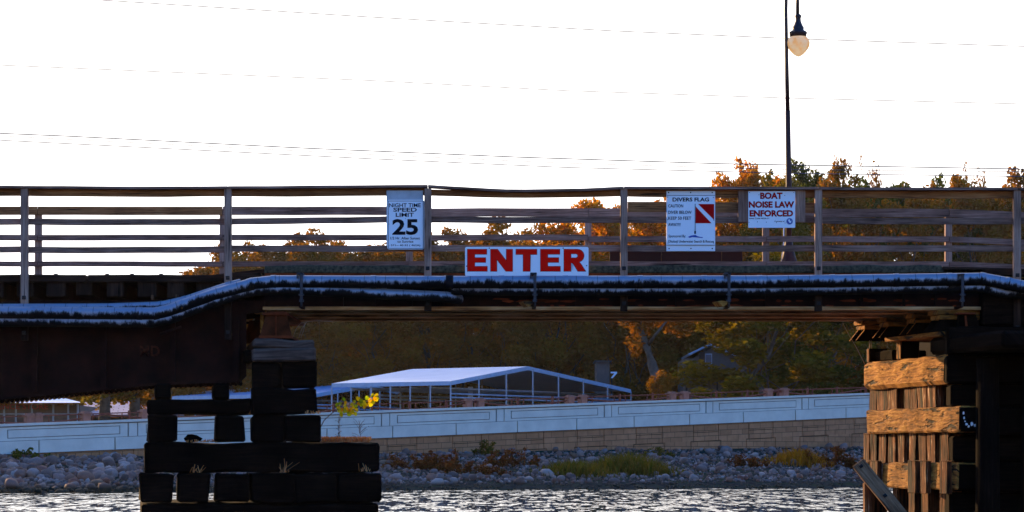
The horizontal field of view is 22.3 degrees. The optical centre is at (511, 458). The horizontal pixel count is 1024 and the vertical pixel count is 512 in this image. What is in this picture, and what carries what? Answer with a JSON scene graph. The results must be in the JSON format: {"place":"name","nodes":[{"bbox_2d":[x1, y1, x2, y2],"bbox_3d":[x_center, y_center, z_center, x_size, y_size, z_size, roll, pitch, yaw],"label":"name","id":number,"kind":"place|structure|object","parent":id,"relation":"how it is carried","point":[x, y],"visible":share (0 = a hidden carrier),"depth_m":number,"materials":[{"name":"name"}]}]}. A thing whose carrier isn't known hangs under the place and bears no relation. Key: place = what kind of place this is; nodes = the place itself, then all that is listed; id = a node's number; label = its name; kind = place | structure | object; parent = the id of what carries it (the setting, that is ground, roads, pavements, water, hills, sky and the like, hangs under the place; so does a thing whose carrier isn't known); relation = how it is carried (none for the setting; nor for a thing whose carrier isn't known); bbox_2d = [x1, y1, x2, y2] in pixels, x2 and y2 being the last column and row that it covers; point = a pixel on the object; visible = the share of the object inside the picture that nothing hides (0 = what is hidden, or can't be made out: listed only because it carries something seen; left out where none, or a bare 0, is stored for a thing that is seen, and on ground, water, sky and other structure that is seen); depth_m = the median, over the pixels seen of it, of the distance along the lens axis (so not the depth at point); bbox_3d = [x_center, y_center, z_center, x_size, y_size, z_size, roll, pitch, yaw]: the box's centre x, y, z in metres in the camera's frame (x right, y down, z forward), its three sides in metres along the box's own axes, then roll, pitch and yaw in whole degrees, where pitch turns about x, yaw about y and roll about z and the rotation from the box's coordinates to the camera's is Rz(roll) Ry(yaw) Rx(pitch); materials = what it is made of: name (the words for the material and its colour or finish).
{"place":"outdoors","nodes":[
{"label":"outdoors","id":0,"kind":"place"},
{"bbox_2d":[321,436,371,441],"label":"dry grass","id":1,"kind":"structure","parent":0,"point":[345,439],"depth_m":32.65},
{"bbox_2d":[0,390,882,492],"bbox_3d":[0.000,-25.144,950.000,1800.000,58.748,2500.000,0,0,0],"label":"ground","id":2,"kind":"structure","parent":0,"point":[710,484],"depth_m":108.90,"materials":[{"name":"stone"}]},
{"bbox_2d":[5,478,17,489],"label":"boulder","id":3,"kind":"object","parent":2,"relation":"on","point":[11,483],"visible":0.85,"depth_m":93.30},
{"bbox_2d":[11,447,50,459],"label":"green bush","id":4,"kind":"object","parent":2,"relation":"on","point":[17,453],"visible":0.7,"depth_m":104.66,"materials":[{"name":"green plant"}]},
{"bbox_2d":[26,468,39,477],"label":"boulder","id":5,"kind":"object","parent":2,"relation":"on","point":[33,472],"visible":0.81,"depth_m":97.78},
{"bbox_2d":[27,457,43,465],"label":"boulder","id":6,"kind":"object","parent":2,"relation":"on","point":[37,461],"visible":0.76,"depth_m":102.34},
{"bbox_2d":[0,398,98,423],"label":"store building","id":7,"kind":"structure","parent":2,"relation":"on","point":[19,410],"depth_m":160.00,"materials":[{"name":"white paint"}]},
{"bbox_2d":[0,406,76,423],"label":"window","id":8,"kind":"structure","parent":7,"relation":"in","point":[57,409],"depth_m":160.00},
{"bbox_2d":[0,404,78,423],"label":"window frame","id":9,"kind":"structure","parent":7,"relation":"in","point":[3,413],"depth_m":159.80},
{"bbox_2d":[76,471,94,480],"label":"boulder","id":10,"kind":"object","parent":2,"relation":"on","point":[84,475],"visible":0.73,"depth_m":97.26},
{"bbox_2d":[23,392,153,417],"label":"tree","id":11,"kind":"object","parent":2,"relation":"on","point":[78,399],"visible":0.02,"depth_m":222.28,"materials":[{"name":"orange plant"}]},
{"bbox_2d":[98,482,111,492],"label":"boulder","id":12,"kind":"object","parent":2,"relation":"on","point":[104,487],"visible":0.75,"depth_m":93.75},
{"bbox_2d":[80,391,135,419],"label":"tree","id":13,"kind":"object","parent":2,"relation":"on","point":[105,401],"visible":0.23,"depth_m":149.76,"materials":[{"name":"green plant"}]},
{"bbox_2d":[116,390,150,418],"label":"tree","id":14,"kind":"object","parent":2,"relation":"on","point":[137,403],"visible":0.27,"depth_m":151.75,"materials":[{"name":"orange plant"}]},
{"bbox_2d":[84,401,183,420],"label":"pink roofed building","id":15,"kind":"structure","parent":2,"relation":"on","point":[117,407],"depth_m":166.94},
{"bbox_2d":[173,324,251,416],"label":"tree","id":16,"kind":"object","parent":2,"relation":"on","point":[247,386],"visible":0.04,"depth_m":212.79,"materials":[{"name":"green plant"}]},
{"bbox_2d":[172,254,258,416],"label":"tree","id":17,"kind":"object","parent":2,"relation":"on","point":[206,271],"visible":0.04,"depth_m":224.43,"materials":[{"name":"brown plant"}]},
{"bbox_2d":[206,240,265,388],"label":"tree","id":18,"kind":"object","parent":2,"relation":"on","point":[244,257],"visible":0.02,"depth_m":231.43,"materials":[{"name":"orange plant"}]},
{"bbox_2d":[229,321,327,403],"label":"tree","id":19,"kind":"object","parent":2,"relation":"on","point":[313,328],"visible":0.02,"depth_m":216.75,"materials":[{"name":"green plant"}]},
{"bbox_2d":[241,231,338,381],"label":"tree","id":20,"kind":"object","parent":2,"relation":"on","point":[275,256],"visible":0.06,"depth_m":236.50,"materials":[{"name":"brown plant"}]},
{"bbox_2d":[172,385,434,410],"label":"boat canopy","id":21,"kind":"object","parent":2,"relation":"on","point":[321,391],"visible":0.13,"depth_m":209.99,"materials":[{"name":"fabric"}]},
{"bbox_2d":[285,227,372,378],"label":"tree","id":22,"kind":"object","parent":2,"relation":"on","point":[314,256],"visible":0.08,"depth_m":226.77,"materials":[{"name":"orange plant"}]},
{"bbox_2d":[290,321,383,412],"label":"tree","id":23,"kind":"object","parent":2,"relation":"on","point":[339,370],"visible":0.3,"depth_m":214.51,"materials":[{"name":"green plant"}]},
{"bbox_2d":[321,241,404,381],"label":"tree","id":24,"kind":"object","parent":2,"relation":"on","point":[351,256],"visible":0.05,"depth_m":233.89,"materials":[{"name":"brown plant"}]},
{"bbox_2d":[322,321,425,410],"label":"tree","id":25,"kind":"object","parent":2,"relation":"on","point":[375,365],"visible":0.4,"depth_m":214.76,"materials":[{"name":"green plant"}]},
{"bbox_2d":[381,451,436,469],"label":"brush clump","id":26,"kind":"object","parent":2,"relation":"on","point":[402,463],"visible":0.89,"depth_m":108.67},
{"bbox_2d":[364,232,478,407],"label":"tree","id":27,"kind":"object","parent":2,"relation":"on","point":[435,256],"visible":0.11,"depth_m":227.97,"materials":[{"name":"brown plant"}]},
{"bbox_2d":[376,321,472,409],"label":"tree","id":28,"kind":"object","parent":2,"relation":"on","point":[443,336],"visible":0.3,"depth_m":216.37,"materials":[{"name":"green plant"}]},
{"bbox_2d":[0,393,869,457],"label":"promenade wall","id":29,"kind":"structure","parent":2,"relation":"on","point":[821,427],"depth_m":121.72,"materials":[{"name":"concrete"}]},
{"bbox_2d":[418,448,462,470],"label":"brush clump","id":30,"kind":"object","parent":2,"relation":"on","point":[424,464],"visible":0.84,"depth_m":109.05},
{"bbox_2d":[0,446,882,492],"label":"riprap","id":31,"kind":"object","parent":2,"relation":"on","point":[79,466],"visible":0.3,"depth_m":108.74,"materials":[{"name":"stone"}]},
{"bbox_2d":[421,226,503,397],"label":"tree","id":32,"kind":"object","parent":2,"relation":"on","point":[448,231],"visible":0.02,"depth_m":235.91,"materials":[{"name":"brown plant"}]},
{"bbox_2d":[412,321,518,407],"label":"tree","id":33,"kind":"object","parent":2,"relation":"on","point":[496,354],"visible":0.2,"depth_m":217.95,"materials":[{"name":"green plant"}]},
{"bbox_2d":[435,459,511,474],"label":"brush clump","id":34,"kind":"object","parent":2,"relation":"on","point":[482,469],"visible":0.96,"depth_m":107.88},
{"bbox_2d":[331,366,631,411],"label":"boat canopy","id":35,"kind":"object","parent":2,"relation":"on","point":[527,382],"visible":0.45,"depth_m":189.64,"materials":[{"name":"fabric"}]},
{"bbox_2d":[471,439,499,456],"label":"green bush","id":36,"kind":"object","parent":2,"relation":"on","point":[481,450],"visible":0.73,"depth_m":117.07,"materials":[{"name":"green plant"}]},
{"bbox_2d":[447,223,545,406],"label":"tree","id":37,"kind":"object","parent":2,"relation":"on","point":[494,228],"visible":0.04,"depth_m":224.51,"materials":[{"name":"orange plant"}]},
{"bbox_2d":[453,321,563,406],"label":"tree","id":38,"kind":"object","parent":2,"relation":"on","point":[518,352],"visible":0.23,"depth_m":214.17,"materials":[{"name":"green plant"}]},
{"bbox_2d":[482,447,540,466],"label":"brush clump","id":39,"kind":"object","parent":2,"relation":"on","point":[504,460],"visible":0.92,"depth_m":111.82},
{"bbox_2d":[520,224,589,399],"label":"tree","id":40,"kind":"object","parent":2,"relation":"on","point":[579,243],"visible":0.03,"depth_m":229.10,"materials":[{"name":"brown plant"}]},
{"bbox_2d":[506,243,606,403],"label":"tree","id":41,"kind":"object","parent":2,"relation":"on","point":[552,350],"visible":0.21,"depth_m":215.72,"materials":[{"name":"green plant"}]},
{"bbox_2d":[514,457,627,479],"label":"grass clump","id":42,"kind":"object","parent":2,"relation":"on","point":[579,468],"visible":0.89,"depth_m":109.11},
{"bbox_2d":[530,197,659,400],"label":"tree","id":43,"kind":"object","parent":2,"relation":"on","point":[605,229],"visible":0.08,"depth_m":222.22,"materials":[{"name":"orange plant"}]},
{"bbox_2d":[593,360,611,401],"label":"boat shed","id":44,"kind":"object","parent":2,"relation":"on","point":[602,371],"visible":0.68,"depth_m":206.00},
{"bbox_2d":[579,322,681,401],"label":"tree","id":45,"kind":"object","parent":2,"relation":"on","point":[605,343],"visible":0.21,"depth_m":215.90,"materials":[{"name":"green plant"}]},
{"bbox_2d":[598,204,665,396],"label":"tree","id":46,"kind":"object","parent":2,"relation":"on","point":[648,229],"visible":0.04,"depth_m":229.12,"materials":[{"name":"orange plant"}]},
{"bbox_2d":[583,449,699,477],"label":"grass clump","id":47,"kind":"object","parent":2,"relation":"on","point":[633,465],"visible":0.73,"depth_m":111.64,"materials":[{"name":"plant"}]},
{"bbox_2d":[614,321,697,399],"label":"leaning tree","id":48,"kind":"object","parent":2,"relation":"on","point":[640,328],"visible":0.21,"depth_m":181.71,"materials":[{"name":"orange plant"}]},
{"bbox_2d":[640,447,674,456],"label":"brush clump","id":49,"kind":"object","parent":2,"relation":"on","point":[661,450],"visible":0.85,"depth_m":120.82,"materials":[{"name":"green plant"}]},
{"bbox_2d":[605,321,711,399],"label":"tree","id":50,"kind":"object","parent":2,"relation":"on","point":[620,353],"visible":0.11,"depth_m":217.11,"materials":[{"name":"green plant"}]},
{"bbox_2d":[646,370,679,400],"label":"tree","id":51,"kind":"object","parent":2,"relation":"on","point":[663,381],"visible":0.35,"depth_m":175.51,"materials":[{"name":"orange plant"}]},
{"bbox_2d":[678,344,746,398],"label":"wooden house","id":52,"kind":"structure","parent":2,"relation":"on","point":[708,354],"depth_m":205.00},
{"bbox_2d":[671,198,755,386],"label":"tree","id":53,"kind":"object","parent":2,"relation":"on","point":[721,229],"visible":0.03,"depth_m":225.25,"materials":[{"name":"orange plant"}]},
{"bbox_2d":[681,321,764,370],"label":"tree","id":54,"kind":"object","parent":2,"relation":"on","point":[694,344],"visible":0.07,"depth_m":214.38,"materials":[{"name":"green plant"}]},
{"bbox_2d":[709,155,782,333],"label":"tree","id":55,"kind":"object","parent":2,"relation":"on","point":[748,179],"visible":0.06,"depth_m":230.25,"materials":[{"name":"orange plant"}]},
{"bbox_2d":[727,453,769,466],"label":"brush clump","id":56,"kind":"object","parent":2,"relation":"on","point":[740,461],"visible":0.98,"depth_m":117.67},
{"bbox_2d":[721,242,816,395],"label":"tree","id":57,"kind":"object","parent":2,"relation":"on","point":[769,334],"depth_m":214.05,"materials":[{"name":"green plant"}]},
{"bbox_2d":[667,252,876,398],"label":"tree","id":58,"kind":"object","parent":2,"relation":"on","point":[750,350],"visible":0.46,"depth_m":184.35,"materials":[{"name":"green plant"}]},
{"bbox_2d":[738,168,829,343],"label":"tree","id":59,"kind":"object","parent":2,"relation":"on","point":[799,228],"visible":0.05,"depth_m":221.08,"materials":[{"name":"orange plant"}]},
{"bbox_2d":[760,445,833,468],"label":"grass clump","id":60,"kind":"object","parent":2,"relation":"on","point":[800,457],"visible":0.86,"depth_m":119.66,"materials":[{"name":"green plant"}]},
{"bbox_2d":[755,251,848,394],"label":"tree","id":61,"kind":"object","parent":2,"relation":"on","point":[809,255],"visible":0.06,"depth_m":214.31,"materials":[{"name":"green plant"}]},
{"bbox_2d":[774,158,841,390],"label":"tree","id":62,"kind":"object","parent":2,"relation":"on","point":[805,180],"visible":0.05,"depth_m":232.31,"materials":[{"name":"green plant"}]},
{"bbox_2d":[755,321,880,395],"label":"tree","id":63,"kind":"object","parent":2,"relation":"on","point":[842,370],"visible":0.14,"depth_m":189.39,"materials":[{"name":"green plant"}]},
{"bbox_2d":[803,446,869,468],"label":"brush clump","id":64,"kind":"object","parent":2,"relation":"on","point":[849,462],"visible":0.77,"depth_m":119.57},
{"bbox_2d":[806,158,880,336],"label":"tree","id":65,"kind":"object","parent":2,"relation":"on","point":[847,203],"visible":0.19,"depth_m":226.83,"materials":[{"name":"orange plant"}]},
{"bbox_2d":[827,323,895,392],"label":"tree","id":66,"kind":"object","parent":2,"relation":"on","point":[891,345],"visible":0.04,"depth_m":193.57,"materials":[{"name":"green plant"}]},
{"bbox_2d":[858,154,883,258],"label":"tree","id":67,"kind":"object","parent":2,"relation":"on","point":[875,180],"visible":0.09,"depth_m":241.59,"materials":[{"name":"brown plant"}]},
{"bbox_2d":[836,176,915,328],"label":"tree","id":68,"kind":"object","parent":2,"relation":"on","point":[897,200],"visible":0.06,"depth_m":236.36,"materials":[{"name":"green plant"}]},
{"bbox_2d":[872,181,953,261],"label":"tree","id":69,"kind":"object","parent":2,"relation":"on","point":[917,229],"visible":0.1,"depth_m":224.59,"materials":[{"name":"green plant"}]},
{"bbox_2d":[912,172,1001,261],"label":"tree","id":70,"kind":"object","parent":2,"relation":"on","point":[939,182],"visible":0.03,"depth_m":235.16,"materials":[{"name":"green plant"}]},
{"bbox_2d":[936,173,1012,261],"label":"tree","id":71,"kind":"object","parent":2,"relation":"on","point":[990,204],"visible":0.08,"depth_m":227.24,"materials":[{"name":"orange plant"}]},
{"bbox_2d":[963,161,986,257],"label":"tree","id":72,"kind":"object","parent":2,"relation":"on","point":[983,182],"visible":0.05,"depth_m":241.51,"materials":[{"name":"orange plant"}]},
{"bbox_2d":[972,165,1023,261],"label":"tree","id":73,"kind":"object","parent":2,"relation":"on","point":[1019,181],"visible":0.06,"depth_m":235.46,"materials":[{"name":"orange plant"}]},
{"bbox_2d":[978,244,1023,277],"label":"tree","id":74,"kind":"object","parent":2,"relation":"on","point":[1007,258],"visible":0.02,"depth_m":217.09,"materials":[{"name":"green plant"}]},
{"bbox_2d":[0,488,892,511],"bbox_3d":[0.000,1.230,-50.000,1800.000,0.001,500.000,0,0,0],"label":"water","id":75,"kind":"structure","parent":0,"point":[735,500],"depth_m":76.28,"materials":[{"name":"black liquid"}]},
{"bbox_2d":[138,311,381,511],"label":"timber crib pier","id":76,"kind":"structure","parent":75,"relation":"in","point":[279,359],"depth_m":31.89,"materials":[{"name":"wood"}]},
{"bbox_2d":[0,269,264,404],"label":"approach span","id":77,"kind":"object","parent":76,"relation":"on","point":[54,363],"visible":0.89,"depth_m":32.23,"materials":[{"name":"metal"}]},
{"bbox_2d":[321,393,378,426],"bbox_3d":[-2.086,-0.579,32.997,0.796,0.514,0.139,0,0,0],"label":"sapling","id":78,"kind":"object","parent":76,"relation":"on","point":[350,411],"visible":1,"depth_m":32.99,"materials":[{"name":"yellow plant"}]},
{"bbox_2d":[853,459,906,511],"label":"fender plank","id":79,"kind":"object","parent":75,"relation":"in","point":[878,488],"visible":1,"depth_m":31.52,"materials":[{"name":"wood"}]},
{"bbox_2d":[850,293,1023,511],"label":"timber abutment","id":80,"kind":"object","parent":75,"relation":"in","point":[945,421],"visible":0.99,"depth_m":32.11,"materials":[{"name":"brown wood"}]},
{"bbox_2d":[246,265,983,320],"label":"bridge","id":81,"kind":"structure","parent":80,"relation":"on","point":[867,307],"depth_m":32.29,"materials":[{"name":"wood"}]},
{"bbox_2d":[296,272,304,308],"bbox_3d":[-2.591,-2.066,31.990,0.093,0.424,0.580,0,0,0],"label":"pipe hanger","id":82,"kind":"object","parent":81,"relation":"attached to","point":[301,294],"visible":1,"depth_m":31.74,"materials":[{"name":"metal"}]},
{"bbox_2d":[0,272,1023,319],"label":"pipe","id":83,"kind":"object","parent":82,"relation":"hanging from","point":[567,282],"visible":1,"depth_m":31.79,"materials":[{"name":"metal"}]},
{"bbox_2d":[0,287,462,327],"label":"pipe","id":84,"kind":"object","parent":83,"relation":"attached to","point":[402,294],"visible":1,"depth_m":31.84,"materials":[{"name":"metal"}]},
{"bbox_2d":[446,275,452,288],"bbox_3d":[-0.766,-2.168,31.860,0.092,0.170,0.170,0,0,0],"label":"pipe coupling","id":85,"kind":"object","parent":83,"relation":"attached to","point":[449,281],"visible":1,"depth_m":31.79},
{"bbox_2d":[451,285,1023,298],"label":"pipe","id":86,"kind":"object","parent":83,"relation":"attached to","point":[994,291],"visible":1,"depth_m":31.87,"materials":[{"name":"metal"}]},
{"bbox_2d":[0,185,1023,340],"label":"railing","id":87,"kind":"object","parent":81,"relation":"attached to","point":[623,219],"visible":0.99,"depth_m":32.09,"materials":[{"name":"brown wood"}]},
{"bbox_2d":[0,279,240,306],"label":"pipe","id":88,"kind":"object","parent":87,"relation":"attached to","point":[148,304],"visible":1,"depth_m":31.95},
{"bbox_2d":[386,190,423,248],"bbox_3d":[-1.318,-2.950,32.062,0.468,0.729,0.056,0,0,0],"label":"speed limit sign","id":89,"kind":"object","parent":87,"relation":"attached to","point":[404,219],"visible":1,"depth_m":32.04,"materials":[{"name":"metal"}]},
{"bbox_2d":[465,247,588,275],"bbox_3d":[0.183,-2.435,32.072,1.526,0.362,0.036,0,0,0],"label":"enter sign","id":90,"kind":"object","parent":87,"relation":"attached to","point":[525,261],"visible":1,"depth_m":32.06,"materials":[{"name":"white metal"}]},
{"bbox_2d":[666,191,714,250],"bbox_3d":[2.209,-2.936,32.057,0.603,0.745,0.066,0,0,0],"label":"divers flag sign","id":91,"kind":"object","parent":87,"relation":"attached to","point":[690,220],"visible":1,"depth_m":32.03,"materials":[{"name":"metal"}]},
{"bbox_2d":[738,190,804,227],"bbox_3d":[3.209,-3.083,32.057,0.830,0.463,0.066,0,0,0],"label":"boat noise sign","id":92,"kind":"object","parent":87,"relation":"attached to","point":[771,209],"visible":1,"depth_m":32.03,"materials":[{"name":"white metal"}]},
{"bbox_2d":[0,206,1023,273],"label":"railing","id":93,"kind":"object","parent":81,"relation":"on","point":[38,238],"visible":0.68,"depth_m":34.78,"materials":[{"name":"brown wood"}]},
{"bbox_2d":[519,272,537,308],"bbox_3d":[0.198,-2.066,31.990,0.230,0.424,0.580,0,0,0],"label":"pipe hanger","id":94,"kind":"object","parent":81,"relation":"attached to","point":[523,304],"visible":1,"depth_m":31.74,"materials":[{"name":"metal"}]},
{"bbox_2d":[610,252,741,260],"bbox_3d":[2.224,-2.621,35.065,1.804,0.380,0.330,0,0,0],"label":"sheet metal guard","id":95,"kind":"object","parent":81,"relation":"on","point":[683,256],"depth_m":35.15,"materials":[{"name":"metal"}]},
{"bbox_2d":[712,272,731,308],"bbox_3d":[2.573,-2.066,31.990,0.228,0.424,0.580,0,0,0],"label":"pipe hanger","id":96,"kind":"object","parent":81,"relation":"attached to","point":[717,304],"visible":1,"depth_m":31.74,"materials":[{"name":"metal"}]},
{"bbox_2d":[781,0,809,260],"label":"street lamp","id":97,"kind":"object","parent":81,"relation":"on","point":[797,43],"visible":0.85,"depth_m":35.32,"materials":[{"name":"metal"}]},
{"bbox_2d":[954,274,965,308],"bbox_3d":[5.501,-2.059,31.990,0.088,0.411,0.580,0,0,0],"label":"pipe hanger","id":98,"kind":"object","parent":81,"relation":"attached to","point":[962,299],"visible":1,"depth_m":31.74,"materials":[{"name":"metal"}]},
{"bbox_2d":[942,266,1023,326],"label":"approach","id":99,"kind":"structure","parent":80,"relation":"on","point":[1006,272],"depth_m":32.16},
{"bbox_2d":[0,65,1021,103],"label":"overhead wire","id":100,"kind":"object","parent":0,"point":[511,87],"visible":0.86,"depth_m":74.99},
{"bbox_2d":[0,133,1023,169],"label":"overhead wire","id":101,"kind":"object","parent":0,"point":[510,156],"visible":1,"depth_m":69.99,"materials":[{"name":"metal"}]},
{"bbox_2d":[0,140,1023,176],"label":"overhead wire","id":102,"kind":"object","parent":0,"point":[509,164],"visible":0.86,"depth_m":71.99,"materials":[{"name":"metal"}]},
{"bbox_2d":[0,0,1023,275],"label":"sky","id":103,"kind":"structure","parent":0,"point":[284,111],"materials":[{"name":"white"}]},
{"bbox_2d":[3,136,1023,171],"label":"overhead wire","id":104,"kind":"object","parent":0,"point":[509,160],"visible":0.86,"depth_m":72.99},
{"bbox_2d":[100,0,1023,46],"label":"overhead wire","id":105,"kind":"object","parent":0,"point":[556,27],"visible":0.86,"depth_m":74.99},
{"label":"promenade road","id":106,"kind":"structure","parent":0,"visible":0},
{"bbox_2d":[22,413,36,422],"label":"stone pillar","id":107,"kind":"structure","parent":106,"relation":"on","point":[29,418],"depth_m":107.35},
{"bbox_2d":[78,411,91,420],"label":"stone pillar","id":108,"kind":"structure","parent":106,"relation":"on","point":[85,416],"depth_m":108.85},
{"bbox_2d":[0,387,866,423],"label":"promenade railing","id":109,"kind":"object","parent":106,"relation":"on","point":[333,409],"visible":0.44,"depth_m":122.08,"materials":[{"name":"metal"}]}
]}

